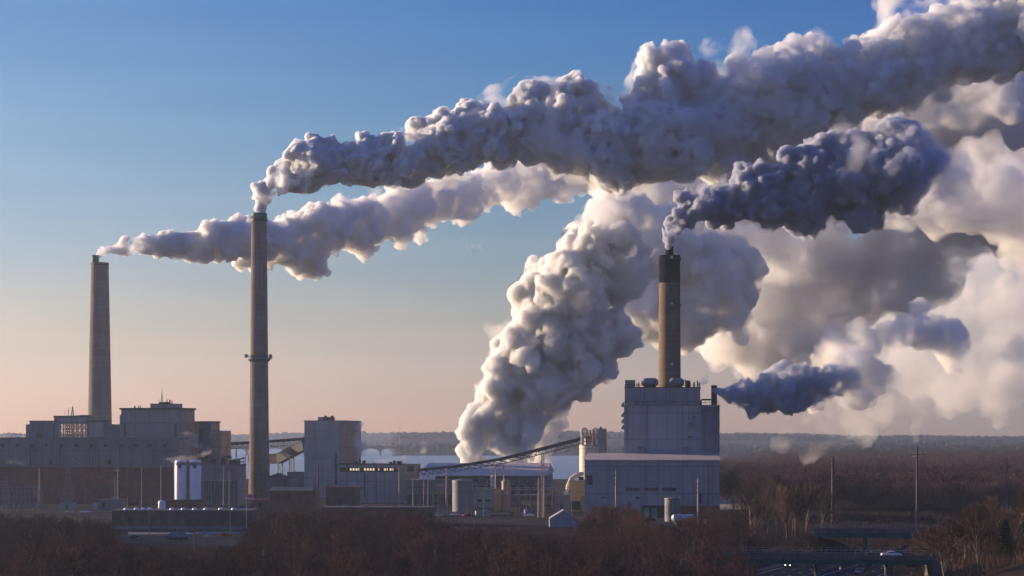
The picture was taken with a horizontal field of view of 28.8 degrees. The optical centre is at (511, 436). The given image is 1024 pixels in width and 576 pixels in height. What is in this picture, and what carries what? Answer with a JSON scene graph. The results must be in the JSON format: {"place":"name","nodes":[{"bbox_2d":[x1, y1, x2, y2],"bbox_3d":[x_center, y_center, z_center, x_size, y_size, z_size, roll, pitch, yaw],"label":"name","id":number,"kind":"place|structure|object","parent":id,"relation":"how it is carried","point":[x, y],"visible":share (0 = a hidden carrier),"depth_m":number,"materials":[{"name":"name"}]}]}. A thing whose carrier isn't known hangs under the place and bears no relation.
{"place":"outdoors","nodes":[
{"label":"outdoors","id":0,"kind":"place"},
{"bbox_2d":[128,532,244,533],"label":"verge","id":1,"kind":"structure","parent":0,"point":[181,532],"depth_m":706.30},
{"bbox_2d":[112,533,302,547],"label":"access road","id":2,"kind":"structure","parent":0,"point":[202,540],"depth_m":652.03,"materials":[{"name":"asphalt"}]},
{"bbox_2d":[231,448,743,478],"bbox_3d":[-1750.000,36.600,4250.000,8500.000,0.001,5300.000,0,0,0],"label":"river water","id":3,"kind":"structure","parent":0,"point":[565,466],"depth_m":3205.40,"materials":[{"name":"liquid"}]},
{"bbox_2d":[0,0,1023,436],"label":"sky","id":4,"kind":"structure","parent":0,"point":[472,207],"materials":[{"name":"blue"}]},
{"bbox_2d":[1,438,1023,575],"bbox_3d":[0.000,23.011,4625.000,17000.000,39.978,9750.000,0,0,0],"label":"ground","id":5,"kind":"structure","parent":0,"point":[1016,569],"depth_m":754.42,"materials":[{"name":"brown soil"}]},
{"bbox_2d":[11,518,39,550],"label":"bare tree","id":6,"kind":"object","parent":5,"relation":"on","point":[21,532],"visible":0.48,"depth_m":538.52,"materials":[{"name":"brown plant"}]},
{"bbox_2d":[13,521,47,573],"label":"bare tree","id":7,"kind":"object","parent":5,"relation":"on","point":[31,541],"visible":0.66,"depth_m":462.88,"materials":[{"name":"brown plant"}]},
{"bbox_2d":[26,421,60,436],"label":"plant block","id":8,"kind":"structure","parent":5,"relation":"on","point":[43,428],"depth_m":1081.56,"materials":[{"name":"metal"}]},
{"bbox_2d":[38,515,82,549],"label":"bare tree","id":9,"kind":"object","parent":5,"relation":"on","point":[62,531],"visible":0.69,"depth_m":512.78,"materials":[{"name":"brown plant"}]},
{"bbox_2d":[39,546,90,575],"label":"bare tree","id":10,"kind":"object","parent":5,"relation":"on","point":[57,550],"visible":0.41,"depth_m":380.12,"materials":[{"name":"brown plant"}]},
{"bbox_2d":[47,546,107,575],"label":"bare tree","id":11,"kind":"object","parent":5,"relation":"on","point":[71,559],"visible":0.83,"depth_m":366.02,"materials":[{"name":"brown plant"}]},
{"bbox_2d":[86,420,119,436],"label":"filter block","id":12,"kind":"structure","parent":5,"relation":"on","point":[100,428],"depth_m":1080.83,"materials":[{"name":"metal"}]},
{"bbox_2d":[87,521,118,555],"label":"bare tree","id":13,"kind":"object","parent":5,"relation":"on","point":[107,529],"visible":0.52,"depth_m":527.07,"materials":[{"name":"brown plant"}]},
{"bbox_2d":[163,533,190,539],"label":"guard house","id":14,"kind":"structure","parent":5,"relation":"on","point":[177,536],"depth_m":655.00,"materials":[{"name":"brick"}]},
{"bbox_2d":[111,508,256,531],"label":"brick office","id":15,"kind":"structure","parent":5,"relation":"on","point":[165,520],"depth_m":712.00,"materials":[{"name":"brown brick"}]},
{"bbox_2d":[236,518,265,551],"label":"bare tree","id":16,"kind":"object","parent":5,"relation":"on","point":[243,539],"visible":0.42,"depth_m":526.18,"materials":[{"name":"brown plant"}]},
{"bbox_2d":[252,518,276,559],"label":"bare tree","id":17,"kind":"object","parent":5,"relation":"on","point":[263,534],"visible":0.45,"depth_m":514.22,"materials":[{"name":"brown plant"}]},
{"bbox_2d":[281,509,306,552],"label":"bare tree","id":18,"kind":"object","parent":5,"relation":"on","point":[291,517],"visible":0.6,"depth_m":566.43,"materials":[{"name":"brown plant"}]},
{"bbox_2d":[270,547,329,575],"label":"bare tree","id":19,"kind":"object","parent":5,"relation":"on","point":[302,572],"visible":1,"depth_m":359.64,"materials":[{"name":"brown plant"}]},
{"bbox_2d":[283,537,331,575],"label":"bare tree","id":20,"kind":"object","parent":5,"relation":"on","point":[311,548],"visible":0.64,"depth_m":427.89,"materials":[{"name":"brown plant"}]},
{"bbox_2d":[297,513,321,559],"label":"bare tree","id":21,"kind":"object","parent":5,"relation":"on","point":[310,521],"visible":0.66,"depth_m":546.98,"materials":[{"name":"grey plant"}]},
{"bbox_2d":[231,446,399,454],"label":"arch bridge","id":22,"kind":"structure","parent":5,"relation":"on","point":[378,448],"depth_m":4080.00,"materials":[{"name":"stone"}]},
{"bbox_2d":[231,432,419,445],"bbox_3d":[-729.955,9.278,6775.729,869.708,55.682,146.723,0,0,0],"label":"distant treeline","id":23,"kind":"object","parent":5,"relation":"on","point":[372,442],"visible":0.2,"depth_m":6715.74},
{"bbox_2d":[309,517,356,552],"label":"bare tree","id":24,"kind":"object","parent":5,"relation":"on","point":[332,527],"visible":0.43,"depth_m":496.34,"materials":[{"name":"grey plant"}]},
{"bbox_2d":[315,524,366,570],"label":"bare tree","id":25,"kind":"object","parent":5,"relation":"on","point":[337,533],"visible":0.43,"depth_m":457.05,"materials":[{"name":"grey plant"}]},
{"bbox_2d":[332,539,374,575],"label":"bare tree","id":26,"kind":"object","parent":5,"relation":"on","point":[340,558],"visible":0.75,"depth_m":380.57,"materials":[{"name":"brown plant"}]},
{"bbox_2d":[331,529,377,573],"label":"bare tree","id":27,"kind":"object","parent":5,"relation":"on","point":[357,543],"visible":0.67,"depth_m":448.97,"materials":[{"name":"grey plant"}]},
{"bbox_2d":[0,480,729,525],"bbox_3d":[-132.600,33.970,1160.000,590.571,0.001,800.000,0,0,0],"label":"plant yard","id":28,"kind":"structure","parent":5,"relation":"on","point":[498,518],"depth_m":893.09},
{"bbox_2d":[3,484,41,507],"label":"substation","id":29,"kind":"object","parent":28,"relation":"on","point":[21,503],"visible":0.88,"depth_m":949.88,"materials":[{"name":"metal"}]},
{"bbox_2d":[60,500,75,509],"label":"white hut","id":30,"kind":"object","parent":28,"relation":"on","point":[68,505],"visible":0.87,"depth_m":925.36,"materials":[{"name":"metal"}]},
{"bbox_2d":[53,406,93,436],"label":"transfer house","id":31,"kind":"structure","parent":28,"relation":"on","point":[73,420],"depth_m":1102.34,"materials":[{"name":"metal"}]},
{"bbox_2d":[0,437,188,503],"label":"turbine hall","id":32,"kind":"structure","parent":28,"relation":"on","point":[47,455],"depth_m":1007.52,"materials":[{"name":"metal"}]},
{"bbox_2d":[88,255,111,423],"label":"chimney","id":33,"kind":"object","parent":28,"relation":"on","point":[99,399],"visible":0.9,"depth_m":1433.82,"materials":[{"name":"concrete"}]},
{"bbox_2d":[97,497,126,508],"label":"blue shed","id":34,"kind":"structure","parent":28,"relation":"on","point":[113,503],"depth_m":930.63,"materials":[{"name":"metal"}]},
{"bbox_2d":[119,394,195,495],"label":"boiler house","id":35,"kind":"structure","parent":28,"relation":"on","point":[165,419],"depth_m":1135.15,"materials":[{"name":"metal"}]},
{"bbox_2d":[165,499,204,508],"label":"brick plinth","id":36,"kind":"structure","parent":28,"relation":"on","point":[185,503],"depth_m":905.00,"materials":[{"name":"brick"}]},
{"bbox_2d":[175,457,186,499],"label":"silo","id":37,"kind":"object","parent":36,"relation":"on","point":[180,479],"visible":1,"depth_m":906.67,"materials":[{"name":"white paint"}]},
{"bbox_2d":[188,457,200,499],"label":"silo","id":38,"kind":"object","parent":36,"relation":"on","point":[195,479],"visible":1,"depth_m":906.77,"materials":[{"name":"white paint"}]},
{"bbox_2d":[194,421,230,463],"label":"coal bunker house","id":39,"kind":"structure","parent":28,"relation":"on","point":[212,441],"depth_m":1151.20,"materials":[{"name":"metal"}]},
{"bbox_2d":[201,457,246,504],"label":"ribbed shed","id":40,"kind":"structure","parent":28,"relation":"on","point":[211,491],"depth_m":988.01,"materials":[{"name":"metal"}]},
{"bbox_2d":[245,212,271,494],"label":"chimney","id":41,"kind":"object","parent":28,"relation":"on","point":[259,359],"visible":0.99,"depth_m":1161.51,"materials":[{"name":"concrete"}]},
{"bbox_2d":[231,437,303,448],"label":"gallery bridge","id":42,"kind":"structure","parent":28,"relation":"on","point":[294,440],"depth_m":1182.70,"materials":[{"name":"metal"}]},
{"bbox_2d":[248,440,303,475],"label":"inclined gallery","id":43,"kind":"object","parent":28,"relation":"on","point":[289,453],"visible":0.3,"depth_m":1177.60,"materials":[{"name":"metal"}]},
{"bbox_2d":[252,487,316,514],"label":"brick shed","id":44,"kind":"structure","parent":28,"relation":"on","point":[283,500],"depth_m":862.27,"materials":[{"name":"brown brick"}]},
{"bbox_2d":[266,472,303,494],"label":"crusher house","id":45,"kind":"structure","parent":28,"relation":"on","point":[292,479],"depth_m":1151.65,"materials":[{"name":"metal"}]},
{"bbox_2d":[304,416,360,497],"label":"tower block","id":46,"kind":"structure","parent":28,"relation":"on","point":[331,443],"depth_m":1104.40,"materials":[{"name":"metal"}]},
{"bbox_2d":[325,487,360,505],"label":"brick block","id":47,"kind":"structure","parent":28,"relation":"on","point":[341,496],"depth_m":875.50,"materials":[{"name":"brick"}]},
{"bbox_2d":[339,459,407,502],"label":"control building","id":48,"kind":"structure","parent":28,"relation":"on","point":[371,480],"depth_m":1021.66,"materials":[{"name":"metal"}]},
{"bbox_2d":[321,505,434,524],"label":"shed","id":49,"kind":"structure","parent":28,"relation":"on","point":[395,508],"depth_m":770.87,"materials":[{"name":"metal"}]},
{"bbox_2d":[403,464,419,503],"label":"louvred house","id":50,"kind":"structure","parent":28,"relation":"on","point":[410,471],"depth_m":1010.27,"materials":[{"name":"metal"}]},
{"bbox_2d":[405,472,453,504],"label":"long annex","id":51,"kind":"object","parent":28,"relation":"on","point":[416,487],"visible":0.8,"depth_m":985.67,"materials":[{"name":"metal"}]},
{"bbox_2d":[452,479,473,511],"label":"storage tank","id":52,"kind":"object","parent":28,"relation":"on","point":[462,495],"visible":0.99,"depth_m":900.81,"materials":[{"name":"metal"}]},
{"bbox_2d":[473,489,500,510],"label":"pump house","id":53,"kind":"structure","parent":28,"relation":"on","point":[492,500],"depth_m":913.42,"materials":[{"name":"concrete"}]},
{"bbox_2d":[421,463,553,500],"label":"coal hall","id":54,"kind":"structure","parent":28,"relation":"on","point":[522,474],"depth_m":1069.57,"materials":[{"name":"metal"}]},
{"bbox_2d":[432,487,563,507],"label":"pipe bridge","id":55,"kind":"structure","parent":28,"relation":"on","point":[519,489],"depth_m":953.91,"materials":[{"name":"metal"}]},
{"bbox_2d":[417,437,580,505],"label":"coal conveyor","id":56,"kind":"object","parent":28,"relation":"on","point":[525,453],"visible":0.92,"depth_m":952.97,"materials":[{"name":"metal"}]},
{"bbox_2d":[501,479,509,510],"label":"storage tank","id":57,"kind":"object","parent":28,"relation":"on","point":[505,494],"visible":0.94,"depth_m":916.42,"materials":[{"name":"metal"}]},
{"bbox_2d":[514,494,547,505],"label":"yard shed","id":58,"kind":"structure","parent":28,"relation":"on","point":[524,499],"depth_m":983.57,"materials":[{"name":"metal"}]},
{"bbox_2d":[554,495,570,512],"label":"switch house","id":59,"kind":"structure","parent":28,"relation":"on","point":[562,502],"depth_m":880.20,"materials":[{"name":"metal"}]},
{"bbox_2d":[564,472,584,511],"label":"yellow building","id":60,"kind":"structure","parent":28,"relation":"on","point":[575,487],"depth_m":905.45,"materials":[{"name":"metal"}]},
{"bbox_2d":[579,427,598,478],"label":"silo","id":61,"kind":"object","parent":28,"relation":"on","point":[589,445],"visible":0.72,"depth_m":926.38,"materials":[{"name":"metal"}]},
{"bbox_2d":[596,427,606,452],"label":"lift tower","id":62,"kind":"structure","parent":28,"relation":"on","point":[602,440],"depth_m":955.10,"materials":[{"name":"metal"}]},
{"bbox_2d":[584,378,719,519],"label":"building","id":63,"kind":"structure","parent":28,"relation":"on","point":[672,436],"depth_m":831.12,"materials":[{"name":"metal"}]},
{"bbox_2d":[658,246,680,386],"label":"chimney","id":64,"kind":"object","parent":63,"relation":"on","point":[669,323],"visible":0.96,"depth_m":848.00,"materials":[{"name":"beige concrete"}]},
{"bbox_2d":[664,496,679,521],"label":"storage tank","id":65,"kind":"object","parent":28,"relation":"on","point":[674,500],"visible":0.78,"depth_m":795.50,"materials":[{"name":"metal"}]},
{"bbox_2d":[0,500,760,575],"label":"tree thicket","id":66,"kind":"object","parent":5,"relation":"on","point":[391,526],"visible":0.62,"depth_m":446.17,"materials":[{"name":"plant"}]},
{"bbox_2d":[389,534,426,572],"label":"bare tree","id":67,"kind":"object","parent":5,"relation":"on","point":[405,542],"visible":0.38,"depth_m":435.79,"materials":[{"name":"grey plant"}]},
{"bbox_2d":[395,525,424,564],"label":"bare tree","id":68,"kind":"object","parent":5,"relation":"on","point":[412,535],"visible":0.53,"depth_m":493.07,"materials":[{"name":"brown plant"}]},
{"bbox_2d":[483,540,521,575],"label":"bare tree","id":69,"kind":"object","parent":5,"relation":"on","point":[501,564],"visible":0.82,"depth_m":377.89,"materials":[{"name":"brown plant"}]},
{"bbox_2d":[0,430,1023,445],"bbox_3d":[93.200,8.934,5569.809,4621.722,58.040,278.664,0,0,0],"label":"hill wood","id":70,"kind":"object","parent":5,"relation":"on","point":[567,434],"visible":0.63,"depth_m":5446.82,"materials":[{"name":"plant"}]},
{"bbox_2d":[501,535,533,570],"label":"bare tree","id":71,"kind":"object","parent":5,"relation":"on","point":[518,546],"visible":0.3,"depth_m":444.69,"materials":[{"name":"brown plant"}]},
{"bbox_2d":[77,430,1011,439],"bbox_3d":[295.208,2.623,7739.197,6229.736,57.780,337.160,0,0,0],"label":"distant ridge wood","id":72,"kind":"object","parent":5,"relation":"on","point":[364,435],"visible":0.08,"depth_m":7600.32,"materials":[{"name":"plant"}]},
{"bbox_2d":[549,509,576,527],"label":"storage tent","id":73,"kind":"object","parent":5,"relation":"on","point":[562,518],"visible":0.84,"depth_m":745.00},
{"bbox_2d":[617,512,650,550],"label":"bare tree","id":74,"kind":"object","parent":5,"relation":"on","point":[628,522],"visible":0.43,"depth_m":538.34,"materials":[{"name":"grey plant"}]},
{"bbox_2d":[656,552,697,575],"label":"bare tree","id":75,"kind":"object","parent":5,"relation":"on","point":[671,567],"visible":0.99,"depth_m":364.89,"materials":[{"name":"brown plant"}]},
{"bbox_2d":[684,536,713,570],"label":"bare tree","id":76,"kind":"object","parent":5,"relation":"on","point":[698,552],"visible":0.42,"depth_m":439.47,"materials":[{"name":"brown plant"}]},
{"bbox_2d":[392,441,1023,452],"bbox_3d":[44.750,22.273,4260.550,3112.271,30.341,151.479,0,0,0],"label":"shore wood","id":77,"kind":"object","parent":5,"relation":"on","point":[455,447],"visible":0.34,"depth_m":4198.15,"materials":[{"name":"plant"}]},
{"bbox_2d":[720,467,742,513],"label":"bare tree","id":78,"kind":"object","parent":5,"relation":"on","point":[733,486],"visible":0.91,"depth_m":847.49,"materials":[{"name":"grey plant"}]},
{"bbox_2d":[729,484,773,526],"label":"bare tree","id":79,"kind":"object","parent":5,"relation":"on","point":[748,499],"visible":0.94,"depth_m":643.75,"materials":[{"name":"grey plant"}]},
{"bbox_2d":[739,482,769,534],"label":"bare tree","id":80,"kind":"object","parent":5,"relation":"on","point":[755,492],"visible":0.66,"depth_m":677.65,"materials":[{"name":"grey plant"}]},
{"bbox_2d":[745,483,777,533],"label":"bare tree","id":81,"kind":"object","parent":5,"relation":"on","point":[763,497],"visible":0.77,"depth_m":672.32,"materials":[{"name":"brown plant"}]},
{"bbox_2d":[754,481,782,531],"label":"bare tree","id":82,"kind":"object","parent":5,"relation":"on","point":[772,495],"visible":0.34,"depth_m":685.70,"materials":[{"name":"brown plant"}]},
{"bbox_2d":[769,484,799,539],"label":"bare tree","id":83,"kind":"object","parent":5,"relation":"on","point":[782,503],"visible":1,"depth_m":650.70,"materials":[{"name":"brown plant"}]},
{"bbox_2d":[782,486,812,531],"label":"bare tree","id":84,"kind":"object","parent":5,"relation":"on","point":[794,507],"visible":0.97,"depth_m":652.39,"materials":[{"name":"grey plant"}]},
{"bbox_2d":[787,483,808,537],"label":"bare tree","id":85,"kind":"object","parent":5,"relation":"on","point":[800,498],"visible":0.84,"depth_m":657.35,"materials":[{"name":"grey plant"}]},
{"bbox_2d":[791,531,821,551],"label":"bare tree","id":86,"kind":"object","parent":5,"relation":"on","point":[808,542],"visible":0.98,"depth_m":537.78,"materials":[{"name":"brown plant"}]},
{"bbox_2d":[681,547,941,575],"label":"road bridge","id":87,"kind":"structure","parent":5,"relation":"on","point":[817,560],"depth_m":448.77,"materials":[{"name":"concrete"}]},
{"bbox_2d":[803,482,820,530],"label":"bare tree","id":88,"kind":"object","parent":5,"relation":"on","point":[808,512],"visible":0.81,"depth_m":695.56,"materials":[{"name":"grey plant"}]},
{"bbox_2d":[815,489,838,527],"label":"bare tree","id":89,"kind":"object","parent":5,"relation":"on","point":[827,507],"visible":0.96,"depth_m":661.06,"materials":[{"name":"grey plant"}]},
{"bbox_2d":[830,457,834,526],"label":"utility pole","id":90,"kind":"object","parent":5,"relation":"on","point":[832,480],"visible":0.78,"depth_m":719.55,"materials":[{"name":"wood"}]},
{"bbox_2d":[737,509,935,549],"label":"roadside brush","id":91,"kind":"object","parent":5,"relation":"on","point":[850,542],"visible":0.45,"depth_m":738.70,"materials":[{"name":"plant"}]},
{"bbox_2d":[720,446,1023,504],"bbox_3d":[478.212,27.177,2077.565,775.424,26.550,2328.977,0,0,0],"label":"bare wood","id":92,"kind":"object","parent":5,"relation":"on","point":[973,464],"visible":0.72,"depth_m":1386.02,"materials":[{"name":"plant"}]},
{"bbox_2d":[810,524,939,551],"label":"girder bridge","id":93,"kind":"structure","parent":5,"relation":"on","point":[893,531],"depth_m":554.19,"materials":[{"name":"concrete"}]},
{"bbox_2d":[753,443,1023,455],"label":"shore wood","id":94,"kind":"object","parent":5,"relation":"on","point":[879,446],"visible":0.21,"depth_m":3236.97,"materials":[{"name":"plant"}]},
{"bbox_2d":[908,446,925,528],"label":"utility pole","id":95,"kind":"object","parent":5,"relation":"on","point":[916,456],"visible":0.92,"depth_m":639.68,"materials":[{"name":"wood"}]},
{"bbox_2d":[812,476,1023,508],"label":"wood edge","id":96,"kind":"object","parent":5,"relation":"on","point":[956,493],"visible":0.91,"depth_m":891.60,"materials":[{"name":"plant"}]},
{"bbox_2d":[905,540,931,575],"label":"bare tree","id":97,"kind":"object","parent":5,"relation":"on","point":[919,553],"visible":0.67,"depth_m":450.57,"materials":[{"name":"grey plant"}]},
{"bbox_2d":[909,522,960,575],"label":"bare tree","id":98,"kind":"object","parent":5,"relation":"on","point":[930,530],"visible":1,"depth_m":432.40,"materials":[{"name":"brown plant"}]},
{"bbox_2d":[928,519,964,573],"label":"bare tree","id":99,"kind":"object","parent":5,"relation":"on","point":[946,534],"visible":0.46,"depth_m":455.95,"materials":[{"name":"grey plant"}]},
{"bbox_2d":[927,509,971,562],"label":"bare tree","id":100,"kind":"object","parent":5,"relation":"on","point":[956,517],"visible":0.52,"depth_m":477.75,"materials":[{"name":"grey plant"}]},
{"bbox_2d":[942,518,974,562],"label":"bare tree","id":101,"kind":"object","parent":5,"relation":"on","point":[965,538],"visible":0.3,"depth_m":475.25,"materials":[{"name":"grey plant"}]},
{"bbox_2d":[907,504,1023,575],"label":"hillside brush","id":102,"kind":"object","parent":5,"relation":"on","point":[963,568],"visible":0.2,"depth_m":465.65,"materials":[{"name":"plant"}]},
{"bbox_2d":[948,501,996,567],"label":"bare tree","id":103,"kind":"object","parent":5,"relation":"on","point":[979,532],"visible":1,"depth_m":450.31,"materials":[{"name":"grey plant"}]},
{"bbox_2d":[957,502,1015,562],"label":"bare tree","id":104,"kind":"object","parent":5,"relation":"on","point":[999,534],"visible":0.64,"depth_m":452.27,"materials":[{"name":"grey plant"}]},
{"bbox_2d":[984,502,1017,552],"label":"bare tree","id":105,"kind":"object","parent":5,"relation":"on","point":[1002,517],"visible":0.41,"depth_m":462.49,"materials":[{"name":"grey plant"}]},
{"bbox_2d":[990,518,1017,559],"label":"pine tree","id":106,"kind":"object","parent":5,"relation":"on","point":[1005,522],"visible":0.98,"depth_m":451.54,"materials":[{"name":"green plant"}]},
{"bbox_2d":[1007,490,1023,544],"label":"bare tree","id":107,"kind":"object","parent":5,"relation":"on","point":[1021,501],"visible":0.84,"depth_m":473.03,"materials":[{"name":"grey plant"}]},
{"bbox_2d":[392,454,727,454],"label":"island ground","id":108,"kind":"structure","parent":0,"point":[484,454],"depth_m":4075.41,"materials":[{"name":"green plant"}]},
{"bbox_2d":[750,522,955,575],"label":"highway","id":109,"kind":"structure","parent":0,"point":[873,570],"depth_m":505.31,"materials":[{"name":"asphalt"}]},
{"bbox_2d":[803,544,909,575],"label":"median barrier","id":110,"kind":"object","parent":109,"relation":"on","point":[826,570],"visible":0.22,"depth_m":505.36,"materials":[{"name":"concrete"}]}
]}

